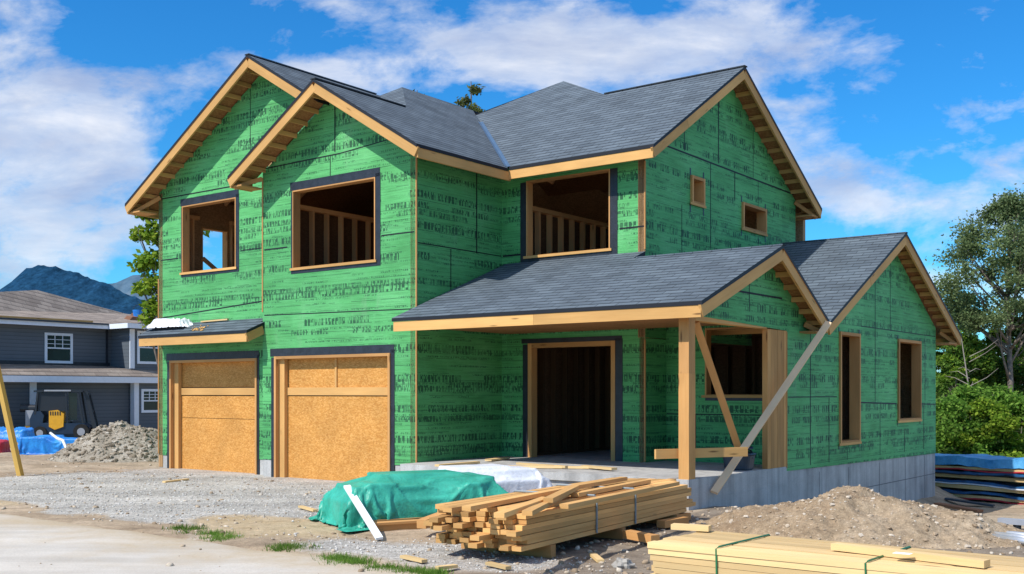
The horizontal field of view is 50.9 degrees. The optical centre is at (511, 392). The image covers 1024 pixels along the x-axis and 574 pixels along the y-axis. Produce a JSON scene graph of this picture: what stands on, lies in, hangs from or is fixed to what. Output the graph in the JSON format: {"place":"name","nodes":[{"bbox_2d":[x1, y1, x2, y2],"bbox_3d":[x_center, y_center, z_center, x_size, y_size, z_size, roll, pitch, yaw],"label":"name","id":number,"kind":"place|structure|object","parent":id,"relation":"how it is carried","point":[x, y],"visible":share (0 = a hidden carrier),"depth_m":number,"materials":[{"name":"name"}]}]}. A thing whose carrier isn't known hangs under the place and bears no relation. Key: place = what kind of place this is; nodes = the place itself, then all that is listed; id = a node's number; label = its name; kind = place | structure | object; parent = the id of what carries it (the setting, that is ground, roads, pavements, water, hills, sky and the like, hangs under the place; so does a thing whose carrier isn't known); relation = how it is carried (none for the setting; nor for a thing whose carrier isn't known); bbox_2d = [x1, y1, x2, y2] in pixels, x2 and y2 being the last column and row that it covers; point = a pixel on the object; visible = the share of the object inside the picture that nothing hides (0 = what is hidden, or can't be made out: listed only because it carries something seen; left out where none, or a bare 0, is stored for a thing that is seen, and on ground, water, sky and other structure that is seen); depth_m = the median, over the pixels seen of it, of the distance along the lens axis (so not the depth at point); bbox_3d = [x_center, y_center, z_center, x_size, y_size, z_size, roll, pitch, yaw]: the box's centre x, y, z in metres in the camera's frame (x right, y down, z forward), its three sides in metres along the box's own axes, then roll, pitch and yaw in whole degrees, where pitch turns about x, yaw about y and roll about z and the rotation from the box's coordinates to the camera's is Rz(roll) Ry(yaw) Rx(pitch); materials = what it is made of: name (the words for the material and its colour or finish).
{"place":"outdoors","nodes":[
{"label":"outdoors","id":0,"kind":"place"},
{"bbox_2d":[0,265,156,316],"bbox_3d":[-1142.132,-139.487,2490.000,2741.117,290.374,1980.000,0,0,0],"label":"forested hill","id":1,"kind":"structure","parent":0,"point":[57,281],"depth_m":2333.35,"materials":[{"name":"blue plant"}]},
{"bbox_2d":[110,275,156,300],"bbox_3d":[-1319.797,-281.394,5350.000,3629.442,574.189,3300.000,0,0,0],"label":"rocky mountain","id":2,"kind":"structure","parent":0,"point":[124,285],"depth_m":5140.85,"materials":[{"name":"blue stone"}]},
{"bbox_2d":[0,514,416,573],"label":"road","id":3,"kind":"structure","parent":0,"point":[67,548],"depth_m":11.18,"materials":[{"name":"grey concrete"}]},
{"bbox_2d":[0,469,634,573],"bbox_3d":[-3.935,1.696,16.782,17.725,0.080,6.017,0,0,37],"label":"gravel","id":4,"kind":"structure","parent":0,"point":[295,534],"depth_m":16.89,"materials":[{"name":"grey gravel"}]},
{"bbox_2d":[0,437,1023,573],"bbox_3d":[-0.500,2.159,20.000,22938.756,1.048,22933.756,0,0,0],"label":"ground","id":5,"kind":"structure","parent":0,"point":[32,465],"depth_m":15.02,"materials":[{"name":"grey gravel"}]},
{"bbox_2d":[0,439,10,452],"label":"red sheet","id":6,"kind":"object","parent":5,"relation":"on","point":[4,446],"visible":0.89,"depth_m":30.37,"materials":[{"name":"red plastic"}]},
{"bbox_2d":[0,367,23,475],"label":"timber prop","id":7,"kind":"object","parent":5,"relation":"on","point":[11,434],"visible":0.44,"depth_m":21.78,"materials":[{"name":"yellow wood"}]},
{"bbox_2d":[0,426,34,441],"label":"blue tarp","id":8,"kind":"object","parent":5,"relation":"on","point":[23,432],"visible":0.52,"depth_m":40.68,"materials":[{"name":"blue plastic"}]},
{"bbox_2d":[18,435,76,454],"bbox_3d":[-12.426,1.420,29.431,2.148,0.514,0.867,0,0,-6],"label":"blue tarp","id":9,"kind":"object","parent":5,"relation":"on","point":[41,444],"visible":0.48,"depth_m":29.08,"materials":[{"name":"blue plastic"}]},
{"bbox_2d":[49,432,65,447],"bbox_3d":[-11.733,1.375,27.983,0.116,0.656,1.646,0,0,-43],"label":"white hose","id":10,"kind":"object","parent":5,"relation":"on","point":[58,438],"visible":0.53,"depth_m":27.98,"materials":[{"name":"white plastic"}]},
{"bbox_2d":[20,390,98,437],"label":"forklift","id":11,"kind":"object","parent":5,"relation":"on","point":[55,405],"visible":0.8,"depth_m":46.54,"materials":[{"name":"paint"}]},
{"bbox_2d":[38,393,64,410],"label":"cab window","id":12,"kind":"structure","parent":11,"relation":"in","point":[46,401],"depth_m":46.52,"materials":[{"name":"grey glass"}]},
{"bbox_2d":[69,393,76,419],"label":"door","id":13,"kind":"structure","parent":11,"relation":"in","point":[72,396],"depth_m":46.70,"materials":[{"name":"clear glass"}]},
{"bbox_2d":[0,290,157,436],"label":"grey house","id":14,"kind":"structure","parent":5,"relation":"on","point":[48,341],"depth_m":50.73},
{"bbox_2d":[44,332,72,363],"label":"window","id":15,"kind":"structure","parent":14,"relation":"in","point":[58,347],"depth_m":50.20,"materials":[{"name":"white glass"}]},
{"bbox_2d":[124,315,137,320],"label":"shingle bundle","id":16,"kind":"object","parent":14,"relation":"on","point":[127,317],"visible":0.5,"depth_m":52.20,"materials":[{"name":"brown"}]},
{"bbox_2d":[133,305,143,316],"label":"blue bucket","id":17,"kind":"object","parent":16,"relation":"on","point":[136,313],"visible":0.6,"depth_m":52.50,"materials":[{"name":"plastic"}]},
{"bbox_2d":[137,331,157,363],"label":"window","id":18,"kind":"structure","parent":14,"relation":"in","point":[145,354],"depth_m":52.06,"materials":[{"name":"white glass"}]},
{"bbox_2d":[141,389,157,412],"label":"window","id":19,"kind":"structure","parent":14,"relation":"in","point":[149,397],"depth_m":51.85,"materials":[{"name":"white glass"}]},
{"bbox_2d":[45,420,158,462],"bbox_3d":[-9.900,1.294,27.600,4.400,1.168,3.520,0,0,0],"label":"rubble heap","id":20,"kind":"object","parent":5,"relation":"on","point":[122,441],"visible":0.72,"depth_m":26.68,"materials":[{"name":"stone"}]},
{"bbox_2d":[126,215,209,365],"bbox_3d":[-11.489,-2.314,36.176,2.827,9.112,2.028,0,0,0],"label":"broadleaf tree","id":21,"kind":"object","parent":5,"relation":"on","point":[147,262],"visible":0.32,"depth_m":35.82,"materials":[{"name":"green plant"}]},
{"bbox_2d":[162,478,188,482],"bbox_3d":[-6.374,1.670,20.407,0.070,0.030,0.682,0,0,22],"label":"wood scrap","id":22,"kind":"object","parent":5,"relation":"on","point":[167,481],"visible":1,"depth_m":20.32,"materials":[{"name":"brown wood"}]},
{"bbox_2d":[162,524,453,573],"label":"roadside grass","id":23,"kind":"structure","parent":5,"relation":"on","point":[343,559],"depth_m":10.98,"materials":[{"name":"green plant"}]},
{"bbox_2d":[298,505,317,511],"bbox_3d":[-2.940,1.670,15.487,0.070,0.030,0.633,0,0,-30],"label":"wood scrap","id":24,"kind":"object","parent":5,"relation":"on","point":[308,508],"visible":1,"depth_m":15.39,"materials":[{"name":"brown wood"}]},
{"bbox_2d":[344,485,382,539],"bbox_3d":[-1.802,1.430,12.961,0.088,0.536,1.317,0,0,-25],"label":"white plank","id":25,"kind":"object","parent":5,"relation":"on","point":[367,519],"visible":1,"depth_m":12.86,"materials":[{"name":"paint"}]},
{"bbox_2d":[373,517,429,531],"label":"lumber board","id":26,"kind":"object","parent":5,"relation":"on","point":[395,524],"visible":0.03,"depth_m":13.18,"materials":[{"name":"brown wood"}]},
{"bbox_2d":[417,513,443,528],"bbox_3d":[-0.880,1.510,12.981,0.120,0.160,0.895,0,0,24],"label":"timber block","id":27,"kind":"object","parent":26,"relation":"on","point":[420,522],"depth_m":12.60,"materials":[{"name":"brown wood"}]},
{"bbox_2d":[308,469,507,531],"bbox_3d":[-1.230,1.365,14.238,2.647,0.622,1.734,0,0,-26],"label":"green tarp","id":28,"kind":"object","parent":5,"relation":"on","point":[388,495],"visible":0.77,"depth_m":13.71,"materials":[{"name":"green plastic"}]},
{"bbox_2d":[400,555,427,562],"bbox_3d":[-0.989,1.670,10.811,0.070,0.030,0.398,0,0,-39],"label":"wood scrap","id":29,"kind":"object","parent":5,"relation":"on","point":[415,559],"visible":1,"depth_m":10.76,"materials":[{"name":"brown wood"}]},
{"bbox_2d":[435,564,457,568],"bbox_3d":[-0.627,1.670,10.301,0.213,0.030,0.070,0,0,-35],"label":"wood scrap","id":30,"kind":"object","parent":5,"relation":"on","point":[450,566],"visible":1,"depth_m":10.29,"materials":[{"name":"brown wood"}]},
{"bbox_2d":[454,83,484,112],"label":"conifer tree","id":31,"kind":"object","parent":5,"relation":"on","point":[466,101],"visible":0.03,"depth_m":45.70,"materials":[{"name":"green plant"}]},
{"bbox_2d":[438,464,552,492],"bbox_3d":[-0.400,1.365,15.574,2.063,0.619,1.168,0,0,-30],"label":"white tarp","id":32,"kind":"object","parent":5,"relation":"on","point":[509,479],"visible":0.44,"depth_m":15.44,"materials":[{"name":"white plastic"}]},
{"bbox_2d":[485,561,511,569],"bbox_3d":[-0.133,1.670,10.384,0.070,0.030,0.350,0,0,-35],"label":"wood scrap","id":33,"kind":"object","parent":5,"relation":"on","point":[498,565],"visible":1,"depth_m":10.35,"materials":[{"name":"brown wood"}]},
{"bbox_2d":[1,462,1023,573],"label":"loose stones","id":34,"kind":"object","parent":5,"relation":"on","point":[577,547],"visible":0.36,"depth_m":12.81,"materials":[{"name":"grey gravel"}]},
{"bbox_2d":[125,53,961,509],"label":"house under construction","id":35,"kind":"structure","parent":5,"relation":"on","point":[403,279],"depth_m":21.17,"materials":[{"name":"wood"}]},
{"bbox_2d":[146,318,192,328],"bbox_3d":[-7.591,-1.545,23.926,1.470,0.224,0.480,0,0,37],"label":"white sheet","id":36,"kind":"object","parent":35,"relation":"on","point":[166,322],"visible":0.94,"depth_m":23.69,"materials":[{"name":"white plastic"}]},
{"bbox_2d":[191,325,208,330],"bbox_3d":[-6.702,-1.383,23.035,0.322,0.172,0.720,0,0,-43],"label":"wood debris","id":37,"kind":"object","parent":35,"relation":"on","point":[196,329],"visible":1,"depth_m":22.95,"materials":[{"name":"wood"}]},
{"bbox_2d":[179,189,238,276],"bbox_3d":[-6.586,-3.455,23.595,2.044,1.750,0.205,0,0,37],"label":"window frame","id":38,"kind":"structure","parent":35,"relation":"in","point":[233,195],"depth_m":23.72,"materials":[{"name":"brown wood"}]},
{"bbox_2d":[201,319,228,321],"bbox_3d":[-6.440,-1.558,23.304,0.900,0.044,0.050,0,0,37],"label":"batten","id":39,"kind":"object","parent":35,"relation":"on","point":[215,320],"visible":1,"depth_m":23.26,"materials":[{"name":"brown wood"}]},
{"bbox_2d":[201,226,228,269],"bbox_3d":[-7.164,-3.210,25.759,0.186,1.420,0.780,0,0,37],"label":"window frame","id":40,"kind":"structure","parent":35,"relation":"in","point":[225,233],"depth_m":26.00,"materials":[{"name":"brown wood"}]},
{"bbox_2d":[181,361,254,472],"bbox_3d":[-6.442,0.510,23.606,2.918,2.460,0.070,0,0,37],"label":"garage door","id":41,"kind":"structure","parent":35,"relation":"in","point":[218,398],"depth_m":23.58,"materials":[{"name":"brown wood"}]},
{"bbox_2d":[290,167,380,273],"bbox_3d":[-3.404,-3.285,20.858,2.505,1.830,0.205,0,0,37],"label":"window frame","id":42,"kind":"structure","parent":35,"relation":"in","point":[374,174],"depth_m":20.81,"materials":[{"name":"brown wood"}]},
{"bbox_2d":[287,357,386,480],"bbox_3d":[-3.426,0.505,20.996,3.118,2.470,0.070,0,0,37],"label":"garage door","id":43,"kind":"structure","parent":35,"relation":"in","point":[337,407],"depth_m":20.96,"materials":[{"name":"brown wood"}]},
{"bbox_2d":[435,461,479,466],"bbox_3d":[-0.941,1.240,18.712,0.100,0.035,1.116,0,0,37],"label":"offcut","id":44,"kind":"object","parent":35,"relation":"on","point":[462,463],"visible":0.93,"depth_m":18.71,"materials":[{"name":"brown wood"}]},
{"bbox_2d":[485,457,509,460],"bbox_3d":[-0.271,1.240,20.048,0.140,0.035,0.702,0,0,29],"label":"offcut","id":45,"kind":"object","parent":35,"relation":"on","point":[496,459],"visible":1,"depth_m":19.92,"materials":[{"name":"brown wood"}]},
{"bbox_2d":[516,462,567,467],"bbox_3d":[0.499,1.230,18.212,0.070,0.035,1.176,0,0,-43],"label":"offcut","id":46,"kind":"object","parent":35,"relation":"on","point":[532,464],"visible":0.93,"depth_m":18.23,"materials":[{"name":"brown wood"}]},
{"bbox_2d":[508,465,592,468],"bbox_3d":[0.388,1.240,17.930,2.179,0.035,0.090,0,0,9],"label":"offcut","id":47,"kind":"object","parent":35,"relation":"on","point":[578,467],"visible":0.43,"depth_m":17.83,"materials":[{"name":"brown wood"}]},
{"bbox_2d":[520,168,617,262],"bbox_3d":[1.100,-3.325,20.596,2.240,1.650,0.205,0,0,37],"label":"window frame","id":48,"kind":"structure","parent":35,"relation":"in","point":[526,188],"depth_m":20.67,"materials":[{"name":"brown wood"}]},
{"bbox_2d":[581,465,616,469],"bbox_3d":[1.422,1.230,17.628,0.120,0.035,0.784,0,0,-35],"label":"offcut","id":49,"kind":"object","parent":35,"relation":"on","point":[602,467],"visible":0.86,"depth_m":17.52,"materials":[{"name":"brown wood"}]},
{"bbox_2d":[690,168,705,215],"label":"window frame","id":50,"kind":"structure","parent":35,"relation":"in","point":[697,184],"depth_m":21.24,"materials":[{"name":"brown wood"}]},
{"bbox_2d":[654,447,747,458],"bbox_3d":[2.831,0.900,16.026,1.633,0.140,0.045,0,0,-25],"label":"crossbar board","id":51,"kind":"object","parent":35,"relation":"attached to","point":[704,452],"visible":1,"depth_m":16.05,"materials":[{"name":"brown wood"}]},
{"bbox_2d":[695,321,740,446],"bbox_3d":[3.286,0.080,16.905,0.119,2.300,2.224,0,0,31],"label":"brace board","id":52,"kind":"object","parent":35,"relation":"attached to","point":[716,382],"visible":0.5,"depth_m":16.70,"materials":[{"name":"brown wood"}]},
{"bbox_2d":[701,327,761,400],"bbox_3d":[4.119,-0.510,19.277,1.500,1.320,0.205,0,0,37],"label":"window frame","id":53,"kind":"structure","parent":35,"relation":"in","point":[708,396],"depth_m":19.50,"materials":[{"name":"brown wood"}]},
{"bbox_2d":[723,444,755,470],"bbox_3d":[3.725,1.052,17.671,0.538,0.436,0.430,0,0,37],"label":"black tub","id":54,"kind":"object","parent":35,"relation":"on","point":[745,463],"visible":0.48,"depth_m":17.49,"materials":[{"name":"plastic"}]},
{"bbox_2d":[741,196,767,241],"bbox_3d":[5.148,-3.722,23.204,0.221,0.836,1.290,0,0,37],"label":"window frame","id":55,"kind":"structure","parent":35,"relation":"in","point":[761,212],"depth_m":23.41,"materials":[{"name":"brown wood"}]},
{"bbox_2d":[711,321,831,494],"bbox_3d":[4.295,0.135,17.519,0.119,2.801,3.816,0,0,42],"label":"plank","id":56,"kind":"object","parent":35,"relation":"attached to","point":[760,423],"visible":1,"depth_m":17.40,"materials":[{"name":"grey wood"}]},
{"bbox_2d":[838,327,861,449],"bbox_3d":[6.484,-0.078,20.905,0.211,2.324,1.190,0,0,37],"label":"window frame","id":57,"kind":"structure","parent":35,"relation":"in","point":[854,338],"depth_m":21.27,"materials":[{"name":"brown wood"}]},
{"bbox_2d":[897,335,921,424],"bbox_3d":[8.737,-0.260,23.865,0.211,1.941,1.690,0,0,37],"label":"window frame","id":58,"kind":"structure","parent":35,"relation":"in","point":[916,346],"depth_m":24.43,"materials":[{"name":"brown wood"}]},
{"bbox_2d":[424,478,695,557],"bbox_3d":[0.782,1.417,12.724,1.120,0.566,4.737,0,0,32],"label":"lumber stack","id":59,"kind":"object","parent":5,"relation":"on","point":[541,533],"visible":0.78,"depth_m":11.38,"materials":[{"name":"brown wood"}]},
{"bbox_2d":[429,514,450,522],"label":"loose board","id":60,"kind":"object","parent":59,"relation":"on","point":[437,519],"visible":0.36,"depth_m":10.82,"materials":[{"name":"brown wood"}]},
{"bbox_2d":[433,523,452,530],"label":"loose board","id":61,"kind":"object","parent":59,"relation":"on","point":[443,527],"visible":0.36,"depth_m":10.81,"materials":[{"name":"brown wood"}]},
{"bbox_2d":[462,488,562,510],"bbox_3d":[0.062,1.128,11.448,0.100,0.046,2.220,0,0,27],"label":"loose board","id":62,"kind":"object","parent":59,"relation":"on","point":[496,502],"visible":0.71,"depth_m":11.19,"materials":[{"name":"brown wood"}]},
{"bbox_2d":[494,497,543,517],"bbox_3d":[0.118,1.098,10.357,0.100,0.046,1.552,0,0,18],"label":"loose board","id":63,"kind":"object","parent":59,"relation":"on","point":[510,511],"visible":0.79,"depth_m":10.01,"materials":[{"name":"brown wood"}]},
{"bbox_2d":[522,494,570,515],"bbox_3d":[0.374,1.118,10.974,0.100,0.046,2.086,0,0,13],"label":"loose board","id":64,"kind":"object","parent":59,"relation":"on","point":[532,510],"visible":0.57,"depth_m":10.27,"materials":[{"name":"brown wood"}]},
{"bbox_2d":[543,485,578,502],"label":"loose board","id":65,"kind":"object","parent":64,"relation":"on","point":[559,495],"visible":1,"depth_m":11.19,"materials":[{"name":"brown wood"}]},
{"bbox_2d":[561,477,627,488],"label":"loose board","id":66,"kind":"object","parent":59,"relation":"on","point":[599,482],"visible":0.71,"depth_m":13.12,"materials":[{"name":"brown wood"}]},
{"bbox_2d":[571,479,650,496],"bbox_3d":[1.205,1.128,12.768,0.100,0.046,2.093,0,0,29],"label":"loose board","id":67,"kind":"object","parent":59,"relation":"on","point":[609,488],"visible":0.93,"depth_m":12.59,"materials":[{"name":"brown wood"}]},
{"bbox_2d":[559,481,679,508],"bbox_3d":[1.286,1.138,12.116,0.100,0.046,3.147,0,0,29],"label":"loose board","id":68,"kind":"object","parent":59,"relation":"on","point":[591,500],"visible":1,"depth_m":11.76,"materials":[{"name":"brown wood"}]},
{"bbox_2d":[589,553,603,562],"bbox_3d":[0.855,1.670,10.880,0.070,0.030,0.452,0,0,-6],"label":"wood scrap","id":69,"kind":"object","parent":5,"relation":"on","point":[596,557],"visible":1,"depth_m":10.80,"materials":[{"name":"brown wood"}]},
{"bbox_2d":[611,557,635,568],"bbox_3d":[1.071,1.668,10.387,0.205,0.155,0.168,0,0,-26],"label":"rock","id":70,"kind":"object","parent":5,"relation":"on","point":[623,563],"visible":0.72,"depth_m":10.34,"materials":[{"name":"grey stone"}]},
{"bbox_2d":[622,530,659,542],"bbox_3d":[1.458,1.630,12.179,0.120,0.090,0.534,0,0,-30],"label":"timber block","id":71,"kind":"object","parent":5,"relation":"on","point":[641,536],"depth_m":12.12,"materials":[{"name":"brown wood"}]},
{"bbox_2d":[657,516,688,527],"bbox_3d":[2.023,1.630,13.524,0.120,0.090,0.561,0,0,40],"label":"timber block","id":72,"kind":"object","parent":5,"relation":"on","point":[665,523],"depth_m":13.42,"materials":[{"name":"brown wood"}]},
{"bbox_2d":[679,512,690,519],"bbox_3d":[2.188,1.630,14.039,0.120,0.090,0.386,0,0,37],"label":"timber block","id":73,"kind":"object","parent":5,"relation":"on","point":[683,514],"depth_m":14.09,"materials":[{"name":"wood"}]},
{"bbox_2d":[647,531,1023,573],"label":"lumber stack","id":74,"kind":"object","parent":5,"relation":"on","point":[709,552],"visible":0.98,"depth_m":8.11,"materials":[{"name":"brown wood"}]},
{"bbox_2d":[671,523,710,531],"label":"loose board","id":75,"kind":"object","parent":74,"relation":"on","point":[690,527],"visible":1,"depth_m":9.22,"materials":[{"name":"brown wood"}]},
{"bbox_2d":[831,542,989,567],"bbox_3d":[2.778,1.161,7.667,0.238,0.052,1.151,0,0,-43],"label":"loose board","id":76,"kind":"object","parent":74,"relation":"on","point":[920,556],"visible":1,"depth_m":7.63,"materials":[{"name":"brown wood"}]},
{"bbox_2d":[692,484,1023,548],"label":"dirt mound","id":77,"kind":"object","parent":5,"relation":"on","point":[857,514],"visible":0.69,"depth_m":12.35,"materials":[{"name":"brown soil"}]},
{"bbox_2d":[936,347,943,355],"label":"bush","id":78,"kind":"object","parent":5,"relation":"on","point":[938,353],"visible":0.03,"depth_m":45.62,"materials":[{"name":"green plant"}]},
{"bbox_2d":[936,401,966,453],"bbox_3d":[14.222,1.410,37.021,3.302,3.080,3.261,0,0,-29],"label":"shrub","id":79,"kind":"object","parent":5,"relation":"on","point":[942,441],"visible":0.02,"depth_m":36.23,"materials":[{"name":"green plant"}]},
{"bbox_2d":[934,502,982,512],"bbox_3d":[9.938,2.563,23.970,0.250,0.133,1.052,0,0,-37],"label":"rusty plank","id":80,"kind":"object","parent":5,"relation":"on","point":[958,507],"visible":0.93,"depth_m":23.87,"materials":[{"name":"wood"}]},
{"bbox_2d":[936,393,996,455],"bbox_3d":[14.535,1.474,36.036,3.175,2.952,3.282,0,0,0],"label":"shrub","id":81,"kind":"object","parent":5,"relation":"on","point":[948,409],"visible":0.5,"depth_m":35.57,"materials":[{"name":"green plant"}]},
{"bbox_2d":[936,341,998,448],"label":"bush","id":82,"kind":"object","parent":5,"relation":"on","point":[951,363],"visible":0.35,"depth_m":42.08,"materials":[{"name":"green plant"}]},
{"bbox_2d":[936,344,1001,413],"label":"bush","id":83,"kind":"object","parent":5,"relation":"on","point":[993,377],"visible":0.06,"depth_m":43.19,"materials":[{"name":"green plant"}]},
{"bbox_2d":[944,497,994,506],"bbox_3d":[10.625,2.546,24.989,1.063,0.147,0.200,0,0,35],"label":"dark plank","id":84,"kind":"object","parent":5,"relation":"on","point":[971,502],"visible":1,"depth_m":24.93,"materials":[{"name":"wood"}]},
{"bbox_2d":[936,324,1005,372],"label":"bush","id":85,"kind":"object","parent":5,"relation":"on","point":[965,338],"visible":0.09,"depth_m":45.55,"materials":[{"name":"green plant"}]},
{"bbox_2d":[947,338,996,398],"bbox_3d":[17.114,0.400,40.118,1.956,4.904,1.888,0,0,0],"label":"bare sapling","id":86,"kind":"object","parent":5,"relation":"on","point":[966,369],"visible":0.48,"depth_m":39.99,"materials":[{"name":"grey plant"}]},
{"bbox_2d":[925,183,1023,416],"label":"broadleaf tree","id":87,"kind":"object","parent":5,"relation":"on","point":[1009,208],"visible":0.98,"depth_m":42.14,"materials":[{"name":"green plant"}]},
{"bbox_2d":[936,381,1017,454],"bbox_3d":[15.594,1.263,36.974,3.160,3.375,3.218,0,0,0],"label":"shrub","id":88,"kind":"object","parent":5,"relation":"on","point":[968,393],"visible":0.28,"depth_m":36.52,"materials":[{"name":"green plant"}]},
{"bbox_2d":[937,486,1023,504],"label":"lumber pack","id":89,"kind":"object","parent":5,"relation":"on","point":[1007,497],"visible":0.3,"depth_m":25.98,"materials":[{"name":"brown wood"}]},
{"bbox_2d":[935,476,1023,493],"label":"lumber pack","id":90,"kind":"object","parent":89,"relation":"on","point":[991,485],"visible":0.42,"depth_m":26.18,"materials":[{"name":"blue wood"}]},
{"bbox_2d":[935,469,1023,482],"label":"lumber pack","id":91,"kind":"object","parent":90,"relation":"on","point":[1009,477],"visible":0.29,"depth_m":26.06,"materials":[{"name":"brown wood"}]},
{"bbox_2d":[935,453,1023,472],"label":"lumber pack","id":92,"kind":"object","parent":91,"relation":"on","point":[986,463],"visible":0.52,"depth_m":26.18,"materials":[{"name":"blue plastic"}]},
{"bbox_2d":[944,395,1023,457],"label":"shrub","id":93,"kind":"object","parent":5,"relation":"on","point":[981,406],"visible":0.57,"depth_m":35.60,"materials":[{"name":"green plant"}]},
{"bbox_2d":[950,336,1023,441],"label":"bush","id":94,"kind":"object","parent":5,"relation":"on","point":[985,363],"visible":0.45,"depth_m":42.81,"materials":[{"name":"green plant"}]},
{"bbox_2d":[959,329,1023,447],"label":"bush","id":95,"kind":"object","parent":5,"relation":"on","point":[972,342],"visible":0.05,"depth_m":44.75,"materials":[{"name":"green plant"}]},
{"bbox_2d":[968,382,1023,453],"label":"shrub","id":96,"kind":"object","parent":5,"relation":"on","point":[1001,390],"visible":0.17,"depth_m":36.82,"materials":[{"name":"green plant"}]},
{"bbox_2d":[981,392,1023,457],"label":"shrub","id":97,"kind":"object","parent":5,"relation":"on","point":[1016,406],"visible":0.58,"depth_m":35.94,"materials":[{"name":"green plant"}]},
{"bbox_2d":[986,316,1023,392],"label":"bush","id":98,"kind":"object","parent":5,"relation":"on","point":[1018,371],"visible":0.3,"depth_m":43.23,"materials":[{"name":"green plant"}]},
{"bbox_2d":[990,300,1023,364],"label":"broadleaf tree","id":99,"kind":"object","parent":5,"relation":"on","point":[1021,359],"visible":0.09,"depth_m":55.05,"materials":[{"name":"green plant"}]},
{"bbox_2d":[992,533,1023,544],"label":"metal pipe","id":100,"kind":"object","parent":5,"relation":"on","point":[1020,540],"visible":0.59,"depth_m":12.01,"materials":[{"name":"silver metal"}]},
{"bbox_2d":[994,531,1023,536],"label":"metal pipe","id":101,"kind":"object","parent":5,"relation":"on","point":[1012,534],"visible":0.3,"depth_m":12.26,"materials":[{"name":"silver metal"}]},
{"bbox_2d":[997,517,1023,528],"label":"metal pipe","id":102,"kind":"object","parent":5,"relation":"on","point":[1016,523],"visible":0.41,"depth_m":13.67,"materials":[{"name":"grey metal"}]},
{"bbox_2d":[1006,531,1023,533],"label":"metal pipe","id":103,"kind":"object","parent":5,"relation":"on","point":[1015,532],"visible":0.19,"depth_m":12.40,"materials":[{"name":"metal"}]},
{"bbox_2d":[1013,343,1023,395],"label":"bush","id":104,"kind":"object","parent":5,"relation":"on","point":[1021,355],"visible":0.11,"depth_m":45.68,"materials":[{"name":"green plant"}]},
{"bbox_2d":[0,0,1023,384],"label":"sky","id":105,"kind":"structure","parent":0,"point":[896,115],"materials":[{"name":"blue"}]}
]}

